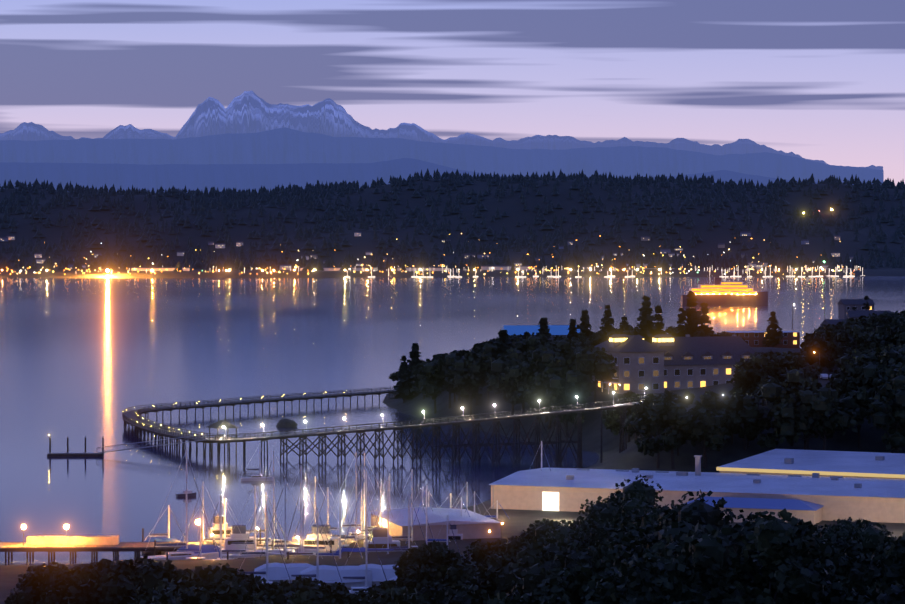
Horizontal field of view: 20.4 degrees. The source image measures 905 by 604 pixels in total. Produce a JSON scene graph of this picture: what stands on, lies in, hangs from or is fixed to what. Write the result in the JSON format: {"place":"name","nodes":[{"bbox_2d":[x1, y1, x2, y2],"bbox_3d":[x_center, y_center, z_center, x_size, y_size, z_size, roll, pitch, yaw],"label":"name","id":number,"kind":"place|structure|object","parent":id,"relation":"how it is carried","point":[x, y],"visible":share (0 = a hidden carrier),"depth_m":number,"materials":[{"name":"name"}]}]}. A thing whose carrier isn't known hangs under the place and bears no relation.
{"place":"outdoors","nodes":[
{"label":"outdoors","id":0,"kind":"place"},
{"bbox_2d":[0,91,882,169],"bbox_3d":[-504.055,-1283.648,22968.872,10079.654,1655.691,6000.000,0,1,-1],"label":"mountains","id":1,"kind":"structure","parent":0,"point":[248,112],"depth_m":25269.42,"materials":[{"name":"blue stone"}]},
{"bbox_2d":[0,158,882,192],"bbox_3d":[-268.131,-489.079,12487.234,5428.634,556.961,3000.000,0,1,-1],"label":"hills","id":2,"kind":"structure","parent":0,"point":[201,177],"depth_m":13415.72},
{"bbox_2d":[0,127,883,182],"bbox_3d":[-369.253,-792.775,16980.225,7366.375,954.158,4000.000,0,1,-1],"label":"mountains","id":3,"kind":"structure","parent":0,"point":[284,145],"depth_m":18194.48,"materials":[{"name":"blue stone"}]},
{"bbox_2d":[0,276,904,564],"bbox_3d":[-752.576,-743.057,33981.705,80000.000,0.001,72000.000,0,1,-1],"label":"water surface","id":4,"kind":"object","parent":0,"point":[84,362],"depth_m":977.12,"materials":[{"name":"blue liquid"}]},
{"bbox_2d":[0,524,217,559],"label":"wharf","id":5,"kind":"structure","parent":4,"relation":"on","point":[52,544],"depth_m":411.60,"materials":[{"name":"brown wood"}]},
{"bbox_2d":[47,434,206,456],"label":"floating dock","id":6,"kind":"object","parent":4,"relation":"on","point":[84,454],"visible":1,"depth_m":605.90,"materials":[{"name":"brown wood"}]},
{"bbox_2d":[276,418,297,426],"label":"small rock island","id":7,"kind":"structure","parent":4,"relation":"on","point":[285,422],"depth_m":702.92,"materials":[{"name":"grey stone"}]},
{"bbox_2d":[142,528,469,559],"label":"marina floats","id":8,"kind":"object","parent":4,"relation":"on","point":[260,545],"visible":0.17,"depth_m":408.75,"materials":[{"name":"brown wood"}]},
{"bbox_2d":[141,441,550,594],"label":"sailboats","id":9,"kind":"object","parent":4,"relation":"on","point":[236,541],"visible":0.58,"depth_m":406.35,"materials":[{"name":"white"}]},
{"bbox_2d":[25,265,864,276],"bbox_3d":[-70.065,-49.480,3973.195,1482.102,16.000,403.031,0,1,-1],"label":"moored boats","id":10,"kind":"object","parent":4,"relation":"on","point":[625,276],"visible":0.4,"depth_m":3845.99,"materials":[{"name":"white"}]},
{"bbox_2d":[681,277,767,304],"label":"ferry","id":11,"kind":"object","parent":4,"relation":"on","point":[719,292],"visible":0.83,"depth_m":2089.20,"materials":[{"name":"yellow"}]},
{"bbox_2d":[0,178,904,277],"bbox_3d":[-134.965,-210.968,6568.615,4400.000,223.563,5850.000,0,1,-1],"label":"shore terrain","id":12,"kind":"structure","parent":0,"point":[512,206],"depth_m":5072.97,"materials":[{"name":"plant"}]},
{"bbox_2d":[0,240,804,274],"bbox_3d":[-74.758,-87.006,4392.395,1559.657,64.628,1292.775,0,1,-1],"label":"shore lights","id":13,"kind":"object","parent":12,"relation":"on","point":[421,274],"visible":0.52,"depth_m":3882.75},
{"bbox_2d":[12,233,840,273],"bbox_3d":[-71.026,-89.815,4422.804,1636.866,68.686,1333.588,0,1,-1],"label":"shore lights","id":14,"kind":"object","parent":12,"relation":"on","point":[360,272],"visible":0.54,"depth_m":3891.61},
{"bbox_2d":[0,232,853,270],"bbox_3d":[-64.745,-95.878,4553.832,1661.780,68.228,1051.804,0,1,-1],"label":"town","id":15,"kind":"object","parent":12,"relation":"on","point":[41,260],"visible":0.62,"depth_m":4475.61,"materials":[{"name":"yellow"}]},
{"bbox_2d":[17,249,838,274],"bbox_3d":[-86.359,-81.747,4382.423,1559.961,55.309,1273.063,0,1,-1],"label":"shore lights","id":16,"kind":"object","parent":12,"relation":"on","point":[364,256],"visible":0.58,"depth_m":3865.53},
{"bbox_2d":[7,238,852,273],"bbox_3d":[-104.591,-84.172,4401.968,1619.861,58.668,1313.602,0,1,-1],"label":"shore lights","id":17,"kind":"object","parent":12,"relation":"on","point":[379,271],"visible":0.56,"depth_m":3863.47},
{"bbox_2d":[0,168,904,270],"bbox_3d":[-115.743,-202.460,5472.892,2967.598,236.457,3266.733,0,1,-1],"label":"forest trees","id":18,"kind":"object","parent":12,"relation":"on","point":[202,203],"visible":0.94,"depth_m":5169.41,"materials":[{"name":"plant"}]},
{"bbox_2d":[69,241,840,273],"bbox_3d":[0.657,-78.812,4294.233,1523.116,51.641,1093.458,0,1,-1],"label":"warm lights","id":19,"kind":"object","parent":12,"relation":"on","point":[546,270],"visible":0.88,"depth_m":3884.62},
{"bbox_2d":[0,347,904,603],"bbox_3d":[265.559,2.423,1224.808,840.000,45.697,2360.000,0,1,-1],"label":"ground","id":20,"kind":"structure","parent":0,"point":[518,522],"depth_m":553.15,"materials":[{"name":"black soil"}]},
{"bbox_2d":[122,387,677,467],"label":"pier","id":21,"kind":"structure","parent":20,"relation":"on","point":[131,417],"depth_m":590.20,"materials":[{"name":"brown wood"}]},
{"bbox_2d":[369,449,904,540],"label":"warehouse buildings","id":22,"kind":"structure","parent":20,"relation":"on","point":[814,487],"depth_m":462.94,"materials":[{"name":"grey metal"}]},
{"bbox_2d":[591,334,757,393],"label":"large building","id":23,"kind":"structure","parent":20,"relation":"on","point":[661,363],"depth_m":680.63,"materials":[{"name":"beige paint"}]},
{"bbox_2d":[502,299,890,347],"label":"buildings","id":24,"kind":"structure","parent":20,"relation":"on","point":[790,339],"depth_m":907.09,"materials":[{"name":"blue metal"}]},
{"bbox_2d":[792,294,835,379],"bbox_3d":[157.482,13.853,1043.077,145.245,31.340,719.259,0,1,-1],"label":"poles","id":25,"kind":"object","parent":20,"relation":"on","point":[823,376],"visible":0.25,"depth_m":685.14,"materials":[{"name":"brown wood"}]},
{"bbox_2d":[0,0,904,185],"label":"sky","id":26,"kind":"structure","parent":0,"point":[824,80],"materials":[{"name":"purple"}]},
{"bbox_2d":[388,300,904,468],"bbox_3d":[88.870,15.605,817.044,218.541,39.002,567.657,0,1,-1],"label":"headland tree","id":27,"kind":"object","parent":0,"point":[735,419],"depth_m":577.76,"materials":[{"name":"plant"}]},
{"bbox_2d":[391,290,869,399],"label":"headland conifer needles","id":28,"kind":"object","parent":27,"relation":"attached to","point":[695,319],"visible":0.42,"depth_m":790.28,"materials":[{"name":"plant"}]}
]}

